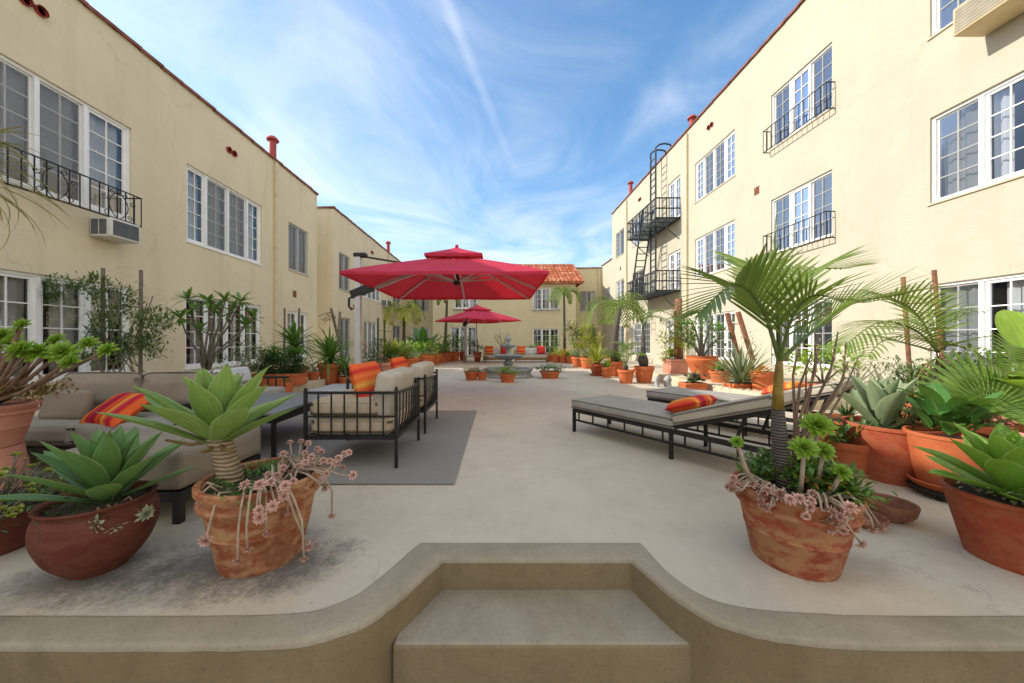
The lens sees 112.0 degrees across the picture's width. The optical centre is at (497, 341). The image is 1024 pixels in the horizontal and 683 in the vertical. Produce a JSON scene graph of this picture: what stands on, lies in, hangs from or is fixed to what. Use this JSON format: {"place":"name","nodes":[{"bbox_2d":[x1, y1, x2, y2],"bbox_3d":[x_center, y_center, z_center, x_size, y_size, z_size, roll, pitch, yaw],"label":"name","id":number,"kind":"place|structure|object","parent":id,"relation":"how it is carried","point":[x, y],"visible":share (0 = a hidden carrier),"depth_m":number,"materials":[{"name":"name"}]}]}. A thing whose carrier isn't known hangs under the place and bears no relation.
{"place":"outdoors","nodes":[
{"label":"outdoors","id":0,"kind":"place"},
{"bbox_2d":[86,0,799,266],"label":"sky","id":1,"kind":"structure","parent":0,"point":[507,131],"materials":[{"name":"blue"}]},
{"bbox_2d":[0,356,1023,615],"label":"terrace floor","id":2,"kind":"structure","parent":0,"point":[534,468],"depth_m":1.91,"materials":[{"name":"concrete"}]},
{"bbox_2d":[0,445,71,555],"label":"potted sedum","id":3,"kind":"object","parent":2,"relation":"on","point":[15,520],"visible":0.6,"depth_m":1.73,"materials":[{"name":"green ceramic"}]},
{"bbox_2d":[0,127,72,249],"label":"palm fronds","id":4,"kind":"object","parent":2,"relation":"on","point":[3,183],"visible":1,"depth_m":2.36,"materials":[{"name":"plant"}]},
{"bbox_2d":[0,318,119,489],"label":"potted aeonium","id":5,"kind":"object","parent":2,"relation":"on","point":[16,415],"visible":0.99,"depth_m":2.28,"materials":[{"name":"green plant"}]},
{"bbox_2d":[0,426,197,580],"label":"potted agave","id":6,"kind":"object","parent":2,"relation":"on","point":[101,518],"visible":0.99,"depth_m":1.53,"materials":[{"name":"brown ceramic"}]},
{"bbox_2d":[23,372,217,453],"bbox_3d":[-3.410,0.671,3.107,1.620,0.757,0.725,0,0,0],"label":"outdoor sofa","id":7,"kind":"object","parent":2,"relation":"on","point":[104,386],"visible":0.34,"depth_m":3.24,"materials":[{"name":"grey fabric"}]},
{"bbox_2d":[38,390,95,419],"bbox_3d":[-3.720,0.550,2.980,0.380,0.256,0.143,0,0,0],"label":"lumbar pillow","id":8,"kind":"object","parent":7,"relation":"on","point":[65,404],"visible":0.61,"depth_m":2.94,"materials":[{"name":"brown fabric"}]},
{"bbox_2d":[79,393,149,426],"bbox_3d":[-3.220,0.575,2.930,0.420,0.248,0.297,0,0,14],"label":"throw pillow","id":9,"kind":"object","parent":7,"relation":"on","point":[125,404],"visible":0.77,"depth_m":2.86,"materials":[{"name":"fabric"}]},
{"bbox_2d":[50,425,260,523],"bbox_3d":[-2.200,0.841,2.320,0.768,0.418,0.708,0,0,0],"label":"ottoman","id":10,"kind":"object","parent":2,"relation":"on","point":[176,490],"visible":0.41,"depth_m":2.04,"materials":[{"name":"grey fabric"}]},
{"bbox_2d":[0,0,318,398],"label":"apartment building","id":11,"kind":"structure","parent":2,"relation":"on","point":[208,198],"depth_m":6.47,"materials":[{"name":"beige paint"}]},
{"bbox_2d":[0,269,128,384],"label":"window","id":12,"kind":"structure","parent":11,"relation":"in","point":[12,302],"depth_m":5.33,"materials":[{"name":"white paint"}]},
{"bbox_2d":[0,54,132,222],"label":"window","id":13,"kind":"structure","parent":11,"relation":"in","point":[49,114],"depth_m":5.45,"materials":[{"name":"white glass"}]},
{"bbox_2d":[90,217,139,243],"bbox_3d":[-6.597,-1.910,5.958,0.366,0.320,0.483,0,0,0],"label":"air conditioner","id":14,"kind":"object","parent":11,"relation":"attached to","point":[114,230],"visible":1,"depth_m":5.80,"materials":[{"name":"white metal"}]},
{"bbox_2d":[184,295,262,369],"bbox_3d":[-6.902,-0.205,8.700,0.254,1.650,2.460,0,0,0],"label":"window","id":15,"kind":"structure","parent":11,"relation":"in","point":[194,360],"depth_m":8.65,"materials":[{"name":"white paint"}]},
{"bbox_2d":[186,164,262,265],"bbox_3d":[-6.903,-3.035,8.735,0.257,1.730,2.450,0,0,0],"label":"window","id":16,"kind":"structure","parent":11,"relation":"in","point":[210,193],"depth_m":8.61,"materials":[{"name":"white paint"}]},
{"bbox_2d":[288,311,305,357],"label":"window","id":17,"kind":"structure","parent":11,"relation":"in","point":[294,314],"depth_m":11.76,"materials":[{"name":"white paint"}]},
{"bbox_2d":[288,223,308,276],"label":"window","id":18,"kind":"structure","parent":11,"relation":"in","point":[298,233],"depth_m":11.83,"materials":[{"name":"white glass"}]},
{"bbox_2d":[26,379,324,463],"bbox_3d":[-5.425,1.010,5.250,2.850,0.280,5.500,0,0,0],"label":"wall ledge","id":19,"kind":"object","parent":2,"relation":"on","point":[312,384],"depth_m":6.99,"materials":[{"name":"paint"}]},
{"bbox_2d":[39,268,178,372],"bbox_3d":[-5.960,-0.140,5.287,2.301,2.022,0.766,0,0,0],"label":"potted shrub","id":20,"kind":"object","parent":19,"relation":"on","point":[140,344],"visible":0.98,"depth_m":5.29,"materials":[{"name":"green plant"}]},
{"bbox_2d":[163,287,266,374],"bbox_3d":[-4.844,-0.042,5.825,1.864,1.824,1.102,0,0,0],"label":"potted plumeria","id":21,"kind":"object","parent":19,"relation":"on","point":[209,355],"visible":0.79,"depth_m":5.82,"materials":[{"name":"plant"}]},
{"bbox_2d":[240,345,315,385],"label":"potted hedge","id":22,"kind":"object","parent":19,"relation":"on","point":[273,358],"visible":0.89,"depth_m":6.79,"materials":[{"name":"plant"}]},
{"bbox_2d":[95,364,357,578],"bbox_3d":[-1.244,0.577,1.718,1.067,0.947,0.775,0,0,0],"label":"potted agave","id":23,"kind":"object","parent":2,"relation":"on","point":[255,515],"visible":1,"depth_m":1.58,"materials":[{"name":"ceramic"}]},
{"bbox_2d":[181,366,288,392],"bbox_3d":[-3.507,0.701,4.475,0.725,0.698,1.450,0,0,0],"label":"outdoor sofa","id":24,"kind":"object","parent":2,"relation":"on","point":[246,372],"visible":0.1,"depth_m":4.97,"materials":[{"name":"beige fabric"}]},
{"bbox_2d":[34,410,475,483],"bbox_3d":[-1.960,1.040,3.850,3.280,0.012,2.660,0,0,0],"label":"rug","id":25,"kind":"object","parent":2,"relation":"on","point":[434,454],"visible":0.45,"depth_m":3.27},
{"bbox_2d":[192,393,329,457],"bbox_3d":[-2.450,0.829,3.620,1.000,0.410,1.200,0,0,0],"label":"coffee table","id":26,"kind":"object","parent":25,"relation":"on","point":[295,401],"visible":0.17,"depth_m":3.37,"materials":[{"name":"brown metal"}]},
{"bbox_2d":[303,366,419,467],"bbox_3d":[-1.179,0.642,3.210,0.810,0.774,0.818,0,0,0],"label":"metal armchair","id":27,"kind":"object","parent":25,"relation":"on","point":[385,410],"visible":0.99,"depth_m":2.84,"materials":[{"name":"brown metal"}]},
{"bbox_2d":[349,361,381,396],"bbox_3d":[-1.190,0.385,3.200,0.222,0.380,0.527,0,0,0],"label":"throw pillow","id":28,"kind":"object","parent":27,"relation":"on","point":[363,376],"visible":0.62,"depth_m":3.01,"materials":[{"name":"orange fabric"}]},
{"bbox_2d":[381,361,437,432],"bbox_3d":[-1.169,0.642,4.250,0.810,0.774,0.778,0,0,0],"label":"metal armchair","id":29,"kind":"object","parent":25,"relation":"on","point":[424,370],"visible":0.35,"depth_m":4.00,"materials":[{"name":"brown metal"}]},
{"bbox_2d":[266,308,320,371],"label":"potted yucca","id":30,"kind":"object","parent":2,"relation":"on","point":[293,337],"visible":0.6,"depth_m":8.25,"materials":[{"name":"plant"}]},
{"bbox_2d":[298,326,353,384],"bbox_3d":[-4.149,0.304,8.502,1.584,1.491,1.996,0,0,0],"label":"potted dracaena","id":31,"kind":"object","parent":2,"relation":"on","point":[330,348],"visible":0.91,"depth_m":8.36,"materials":[{"name":"plant"}]},
{"bbox_2d":[318,308,343,360],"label":"plant stakes","id":32,"kind":"object","parent":2,"relation":"on","point":[334,321],"visible":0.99,"depth_m":10.49,"materials":[{"name":"brown wood"}]},
{"bbox_2d":[331,354,353,383],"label":"potted flower","id":33,"kind":"object","parent":2,"relation":"on","point":[342,379],"visible":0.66,"depth_m":8.36,"materials":[{"name":"green plant"}]},
{"bbox_2d":[317,206,402,363],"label":"apartment building","id":34,"kind":"structure","parent":2,"relation":"on","point":[342,238],"depth_m":15.56,"materials":[{"name":"beige paint"}]},
{"bbox_2d":[339,252,348,292],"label":"window","id":35,"kind":"structure","parent":34,"relation":"in","point":[343,260],"depth_m":15.43,"materials":[{"name":"white glass"}]},
{"bbox_2d":[364,321,375,360],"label":"window","id":36,"kind":"structure","parent":34,"relation":"in","point":[371,324],"depth_m":18.44,"materials":[{"name":"white paint"}]},
{"bbox_2d":[367,318,392,361],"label":"plant stakes","id":37,"kind":"object","parent":2,"relation":"on","point":[378,338],"visible":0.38,"depth_m":12.19,"materials":[{"name":"green plant"}]},
{"bbox_2d":[369,337,413,361],"bbox_3d":[-3.831,0.407,12.498,1.866,1.285,1.753,0,0,0],"label":"potted croton","id":38,"kind":"object","parent":2,"relation":"on","point":[394,350],"visible":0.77,"depth_m":12.33,"materials":[{"name":"plant"}]},
{"bbox_2d":[382,300,425,355],"bbox_3d":[-4.650,-0.479,16.802,2.167,3.057,2.403,0,0,0],"label":"potted palm","id":39,"kind":"object","parent":2,"relation":"on","point":[404,310],"visible":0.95,"depth_m":16.77,"materials":[{"name":"plant"}]},
{"bbox_2d":[395,340,433,366],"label":"potted shrub","id":40,"kind":"object","parent":2,"relation":"on","point":[412,360],"visible":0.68,"depth_m":12.85,"materials":[{"name":"green plant"}]},
{"bbox_2d":[406,326,443,361],"bbox_3d":[-3.285,0.188,15.523,1.763,1.725,1.168,0,0,-21],"label":"potted banana","id":41,"kind":"object","parent":2,"relation":"on","point":[420,336],"visible":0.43,"depth_m":15.27,"materials":[{"name":"plant"}]},
{"bbox_2d":[308,245,548,390],"bbox_3d":[-1.305,-0.380,6.440,4.070,2.860,3.000,0,0,0],"label":"cantilever parasol","id":42,"kind":"object","parent":2,"relation":"on","point":[456,273],"visible":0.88,"depth_m":6.27,"materials":[{"name":"red fabric"}]},
{"bbox_2d":[438,331,471,360],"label":"potted shrub","id":43,"kind":"object","parent":2,"relation":"on","point":[455,356],"visible":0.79,"depth_m":18.41,"materials":[{"name":"green plant"}]},
{"bbox_2d":[435,304,520,361],"bbox_3d":[-1.056,-0.380,16.677,3.000,2.860,3.190,0,0,-36],"label":"cantilever parasol","id":44,"kind":"object","parent":2,"relation":"on","point":[479,314],"visible":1,"depth_m":16.28,"materials":[{"name":"red fabric"}]},
{"bbox_2d":[403,264,601,357],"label":"apartment building","id":45,"kind":"structure","parent":2,"relation":"on","point":[538,314],"depth_m":22.50,"materials":[{"name":"beige paint"}]},
{"bbox_2d":[451,327,476,356],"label":"window","id":46,"kind":"structure","parent":45,"relation":"in","point":[472,329],"depth_m":22.66,"materials":[{"name":"white paint"}]},
{"bbox_2d":[533,288,558,308],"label":"window","id":47,"kind":"structure","parent":45,"relation":"in","point":[547,305],"depth_m":22.68,"materials":[{"name":"white paint"}]},
{"bbox_2d":[579,291,595,311],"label":"window","id":48,"kind":"structure","parent":45,"relation":"in","point":[583,294],"depth_m":24.87,"materials":[{"name":"white glass"}]},
{"bbox_2d":[491,365,522,382],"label":"potted flower","id":49,"kind":"object","parent":2,"relation":"on","point":[505,377],"visible":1,"depth_m":8.81,"materials":[{"name":"orange ceramic"}]},
{"bbox_2d":[484,335,532,378],"bbox_3d":[0.310,0.420,10.420,1.520,1.260,1.520,0,0,0],"label":"stone fountain","id":50,"kind":"object","parent":2,"relation":"on","point":[508,357],"visible":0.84,"depth_m":10.18,"materials":[{"name":"stone"}]},
{"bbox_2d":[514,348,547,361],"bbox_3d":[1.675,0.690,17.650,1.650,0.720,0.700,0,0,0],"label":"outdoor sofa","id":51,"kind":"object","parent":2,"relation":"on","point":[530,354],"visible":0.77,"depth_m":17.30,"materials":[{"name":"beige fabric"}]},
{"bbox_2d":[530,363,572,378],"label":"potted flower","id":52,"kind":"object","parent":2,"relation":"on","point":[546,372],"visible":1,"depth_m":9.75,"materials":[{"name":"orange ceramic"}]},
{"bbox_2d":[548,287,580,354],"bbox_3d":[3.808,-1.032,19.655,1.954,4.165,2.048,0,0,0],"label":"potted palm","id":53,"kind":"object","parent":2,"relation":"on","point":[561,291],"visible":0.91,"depth_m":19.52,"materials":[{"name":"plant"}]},
{"bbox_2d":[562,318,606,356],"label":"potted shrub","id":54,"kind":"object","parent":2,"relation":"on","point":[587,340],"visible":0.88,"depth_m":16.76,"materials":[{"name":"green plant"}]},
{"bbox_2d":[579,344,613,375],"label":"potted shrub","id":55,"kind":"object","parent":2,"relation":"on","point":[595,366],"visible":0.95,"depth_m":10.53,"materials":[{"name":"green plant"}]},
{"bbox_2d":[601,258,611,355],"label":"building wing","id":56,"kind":"structure","parent":2,"relation":"on","point":[607,284],"depth_m":23.69,"materials":[{"name":"beige paint"}]},
{"bbox_2d":[604,307,625,376],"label":"potted plant","id":57,"kind":"object","parent":2,"relation":"on","point":[617,363],"visible":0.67,"depth_m":10.41,"materials":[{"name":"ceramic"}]},
{"bbox_2d":[582,292,652,360],"bbox_3d":[4.828,-0.469,14.153,2.504,3.037,2.612,0,0,-10],"label":"potted palm","id":58,"kind":"object","parent":2,"relation":"on","point":[610,304],"visible":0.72,"depth_m":13.97,"materials":[{"name":"plant"}]},
{"bbox_2d":[595,341,646,383],"bbox_3d":[3.106,0.516,8.735,1.573,1.067,1.033,0,0,0],"label":"potted cycad","id":59,"kind":"object","parent":2,"relation":"on","point":[625,374],"visible":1,"depth_m":8.68,"materials":[{"name":"plant"}]},
{"bbox_2d":[602,299,680,382],"bbox_3d":[3.742,-0.013,8.833,2.129,2.127,1.002,0,0,0],"label":"potted palm","id":60,"kind":"object","parent":2,"relation":"on","point":[643,371],"visible":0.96,"depth_m":8.78,"materials":[{"name":"plant"}]},
{"bbox_2d":[571,388,804,464],"bbox_3d":[1.697,0.716,3.432,0.711,0.668,1.973,0,0,-35],"label":"sun lounger","id":61,"kind":"object","parent":2,"relation":"on","point":[652,415],"visible":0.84,"depth_m":3.08,"materials":[{"name":"grey fabric"}]},
{"bbox_2d":[664,394,717,412],"bbox_3d":[1.801,0.580,3.216,0.440,0.176,0.282,0,0,-35],"label":"throw pillow","id":62,"kind":"object","parent":61,"relation":"on","point":[688,403],"visible":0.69,"depth_m":3.10,"materials":[{"name":"fabric"}]},
{"bbox_2d":[678,369,707,389],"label":"potted succulent","id":63,"kind":"object","parent":2,"relation":"on","point":[693,377],"visible":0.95,"depth_m":6.83,"materials":[{"name":"orange ceramic"}]},
{"bbox_2d":[697,340,795,387],"bbox_3d":[4.525,0.468,6.430,1.656,1.164,1.542,0,0,0],"label":"potted yucca","id":64,"kind":"object","parent":2,"relation":"on","point":[740,369],"visible":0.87,"depth_m":6.31,"materials":[{"name":"plant"}]},
{"bbox_2d":[646,378,855,435],"bbox_3d":[2.897,0.716,4.181,0.711,0.668,1.973,0,0,-35],"label":"sun lounger","id":65,"kind":"object","parent":2,"relation":"on","point":[667,395],"visible":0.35,"depth_m":4.19,"materials":[{"name":"grey metal"}]},
{"bbox_2d":[761,381,804,394],"bbox_3d":[3.127,0.520,3.785,0.440,0.176,0.282,0,0,-35],"label":"throw pillow","id":66,"kind":"object","parent":65,"relation":"on","point":[768,389],"visible":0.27,"depth_m":3.71,"materials":[{"name":"orange fabric"}]},
{"bbox_2d":[652,373,922,409],"bbox_3d":[5.850,1.000,7.350,3.300,0.300,4.100,0,0,0],"label":"wall ledge","id":67,"kind":"object","parent":2,"relation":"on","point":[711,386],"depth_m":6.69,"materials":[{"name":"paint"}]},
{"bbox_2d":[656,298,696,373],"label":"potted column shrub","id":68,"kind":"object","parent":67,"relation":"on","point":[677,364],"visible":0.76,"depth_m":9.19,"materials":[{"name":"green plant"}]},
{"bbox_2d":[667,315,731,379],"bbox_3d":[4.613,0.073,7.941,1.398,1.553,1.064,0,0,-29],"label":"potted shrub","id":69,"kind":"object","parent":67,"relation":"on","point":[693,363],"visible":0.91,"depth_m":7.84,"materials":[{"name":"green plant"}]},
{"bbox_2d":[724,311,762,360],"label":"plant stakes","id":70,"kind":"object","parent":69,"relation":"in","point":[741,325],"visible":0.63,"depth_m":7.59,"materials":[{"name":"brown wood"}]},
{"bbox_2d":[708,360,730,382],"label":"potted succulent","id":71,"kind":"object","parent":67,"relation":"on","point":[714,375],"visible":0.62,"depth_m":7.11,"materials":[{"name":"orange ceramic"}]},
{"bbox_2d":[749,364,773,389],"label":"potted flower","id":72,"kind":"object","parent":67,"relation":"on","point":[765,379],"visible":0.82,"depth_m":5.99,"materials":[{"name":"ceramic"}]},
{"bbox_2d":[663,209,945,581],"bbox_3d":[1.469,0.194,1.697,0.980,1.713,1.347,0,0,44],"label":"potted palm","id":73,"kind":"object","parent":2,"relation":"on","point":[804,506],"visible":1,"depth_m":1.57,"materials":[{"name":"plant"}]},
{"bbox_2d":[611,0,1023,387],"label":"apartment building","id":74,"kind":"structure","parent":2,"relation":"on","point":[890,133],"depth_m":7.19,"materials":[{"name":"beige paint"}]},
{"bbox_2d":[632,321,649,354],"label":"window","id":75,"kind":"structure","parent":74,"relation":"in","point":[637,327],"depth_m":18.25,"materials":[{"name":"white paint"}]},
{"bbox_2d":[627,143,680,323],"bbox_3d":[7.056,-4.820,15.650,1.325,7.940,3.145,0,0,0],"label":"fire escape","id":76,"kind":"object","parent":74,"relation":"attached to","point":[649,233],"visible":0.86,"depth_m":15.23,"materials":[{"name":"grey paint"}]},
{"bbox_2d":[669,176,680,216],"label":"window","id":77,"kind":"structure","parent":74,"relation":"in","point":[674,188],"depth_m":14.57,"materials":[{"name":"white paint"}]},
{"bbox_2d":[669,249,680,289],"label":"window","id":78,"kind":"structure","parent":74,"relation":"in","point":[674,258],"depth_m":14.62,"materials":[{"name":"white paint"}]},
{"bbox_2d":[695,220,734,278],"bbox_3d":[7.493,-3.095,11.950,0.135,1.510,2.260,0,0,0],"label":"window","id":79,"kind":"structure","parent":74,"relation":"in","point":[722,239],"depth_m":11.92,"materials":[{"name":"white paint"}]},
{"bbox_2d":[694,130,735,203],"bbox_3d":[7.493,-5.950,11.950,0.135,1.500,2.260,0,0,0],"label":"window","id":80,"kind":"structure","parent":74,"relation":"in","point":[717,167],"depth_m":11.89,"materials":[{"name":"white paint"}]},
{"bbox_2d":[696,311,734,360],"bbox_3d":[7.493,-0.175,11.950,0.135,1.610,2.260,0,0,0],"label":"window","id":81,"kind":"structure","parent":74,"relation":"in","point":[718,316],"depth_m":11.74,"materials":[{"name":"white paint"}]},
{"bbox_2d":[769,298,833,369],"bbox_3d":[7.492,-0.175,8.550,0.135,1.610,1.780,0,0,0],"label":"window","id":82,"kind":"structure","parent":74,"relation":"in","point":[827,329],"depth_m":8.28,"materials":[{"name":"white paint"}]},
{"bbox_2d":[769,43,833,150],"bbox_3d":[7.492,-5.950,8.550,0.135,1.500,1.780,0,0,0],"label":"window","id":83,"kind":"structure","parent":74,"relation":"in","point":[819,71],"depth_m":8.49,"materials":[{"name":"white glass"}]},
{"bbox_2d":[773,170,833,252],"bbox_3d":[7.492,-3.095,8.550,0.135,1.510,1.780,0,0,0],"label":"window","id":84,"kind":"structure","parent":74,"relation":"in","point":[814,197],"depth_m":8.46,"materials":[{"name":"white glass"}]},
{"bbox_2d":[926,0,965,41],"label":"window","id":85,"kind":"structure","parent":74,"relation":"in","point":[942,10],"depth_m":5.85,"materials":[{"name":"white paint"}]},
{"bbox_2d":[926,71,1023,206],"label":"window","id":86,"kind":"structure","parent":74,"relation":"in","point":[962,134],"depth_m":5.50,"materials":[{"name":"white paint"}]},
{"bbox_2d":[932,273,1023,370],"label":"window","id":87,"kind":"structure","parent":74,"relation":"in","point":[981,288],"depth_m":5.41,"materials":[{"name":"white paint"}]},
{"bbox_2d":[953,0,1023,36],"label":"air conditioner","id":88,"kind":"object","parent":74,"relation":"attached to","point":[977,18],"visible":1,"depth_m":5.03,"materials":[{"name":"beige metal"}]},
{"bbox_2d":[771,341,871,386],"bbox_3d":[5.339,0.475,5.595,1.595,1.150,0.906,0,0,0],"label":"potted shrub","id":89,"kind":"object","parent":2,"relation":"on","point":[803,360],"visible":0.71,"depth_m":5.61,"materials":[{"name":"green plant"}]},
{"bbox_2d":[812,397,858,459],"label":"potted plant","id":90,"kind":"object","parent":2,"relation":"on","point":[851,411],"depth_m":3.08,"materials":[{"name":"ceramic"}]},
{"bbox_2d":[819,416,870,477],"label":"potted succulent","id":91,"kind":"object","parent":2,"relation":"on","point":[847,452],"visible":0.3,"depth_m":2.67,"materials":[{"name":"orange ceramic"}]},
{"bbox_2d":[862,510,889,529],"bbox_3d":[2.099,1.020,1.980,0.200,0.060,0.199,0,0,0],"label":"clay bowl","id":92,"kind":"object","parent":2,"relation":"on","point":[881,519],"visible":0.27,"depth_m":1.94,"materials":[{"name":"brown ceramic"}]},
{"bbox_2d":[827,373,946,487],"bbox_3d":[3.050,0.652,2.621,0.607,0.796,0.667,0,0,-30],"label":"potted agave","id":93,"kind":"object","parent":2,"relation":"on","point":[879,404],"visible":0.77,"depth_m":2.57,"materials":[{"name":"ceramic"}]},
{"bbox_2d":[863,492,920,523],"bbox_3d":[2.329,1.000,2.061,0.250,0.100,0.249,0,0,0],"label":"clay bowl","id":94,"kind":"object","parent":2,"relation":"on","point":[897,510],"visible":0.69,"depth_m":2.01,"materials":[{"name":"brown ceramic"}]},
{"bbox_2d":[832,270,989,395],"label":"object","id":95,"kind":"object","parent":2,"relation":"on","point":[908,347],"visible":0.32,"depth_m":4.18,"materials":[{"name":"brown wood"}]},
{"bbox_2d":[874,354,960,394],"bbox_3d":[4.647,0.594,3.713,0.781,0.912,0.786,0,0,0],"label":"potted shrub","id":96,"kind":"object","parent":2,"relation":"on","point":[915,374],"visible":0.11,"depth_m":3.81,"materials":[{"name":"green plant"}]},
{"bbox_2d":[821,278,1023,411],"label":"potted palm","id":97,"kind":"object","parent":2,"relation":"on","point":[934,340],"visible":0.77,"depth_m":3.12,"materials":[{"name":"plant"}]},
{"bbox_2d":[905,480,946,500],"bbox_3d":[3.060,1.021,2.330,0.400,0.058,0.400,0,0,0],"label":"plant caddy","id":98,"kind":"object","parent":2,"relation":"on","point":[940,496],"visible":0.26,"depth_m":2.30,"materials":[{"name":"black plastic"}]},
{"bbox_2d":[892,382,1023,492],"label":"potted calathea","id":99,"kind":"object","parent":98,"relation":"on","point":[943,416],"visible":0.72,"depth_m":2.29,"materials":[{"name":"ceramic"}]},
{"bbox_2d":[882,343,1007,393],"bbox_3d":[5.062,0.532,3.728,1.399,1.037,0.914,0,0,0],"label":"potted shrub","id":100,"kind":"object","parent":2,"relation":"on","point":[958,362],"visible":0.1,"depth_m":3.89,"materials":[{"name":"green plant"}]},
{"bbox_2d":[911,331,1023,433],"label":"potted fan palm","id":101,"kind":"object","parent":2,"relation":"on","point":[965,380],"visible":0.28,"depth_m":2.69,"materials":[{"name":"plant"}]},
{"bbox_2d":[913,422,1023,575],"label":"potted agave","id":102,"kind":"object","parent":2,"relation":"on","point":[987,510],"visible":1,"depth_m":1.64,"materials":[{"name":"ceramic"}]},
{"bbox_2d":[993,309,1023,436],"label":"potted banana","id":103,"kind":"object","parent":2,"relation":"on","point":[1009,324],"visible":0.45,"depth_m":2.62,"materials":[{"name":"green plant"}]},
{"label":"ground","id":104,"kind":"structure","parent":0,"visible":0},
{"bbox_2d":[0,563,1023,682],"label":"terrace riser","id":105,"kind":"object","parent":104,"relation":"on","point":[718,655],"visible":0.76,"depth_m":1.22,"materials":[{"name":"brown paint"}]},
{"bbox_2d":[0,543,1023,651],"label":"coping","id":106,"kind":"object","parent":105,"relation":"on","point":[397,583],"visible":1,"depth_m":1.27,"materials":[{"name":"paint"}]},
{"bbox_2d":[393,642,690,682],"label":"step base","id":107,"kind":"object","parent":104,"relation":"on","point":[541,663],"visible":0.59,"depth_m":1.36,"materials":[{"name":"brown paint"}]},
{"bbox_2d":[395,590,688,644],"bbox_3d":[0.178,1.208,1.544,1.185,0.023,0.352,0,0,0],"label":"step tread","id":108,"kind":"object","parent":107,"relation":"on","point":[536,617],"visible":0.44,"depth_m":1.48,"materials":[{"name":"paint"}]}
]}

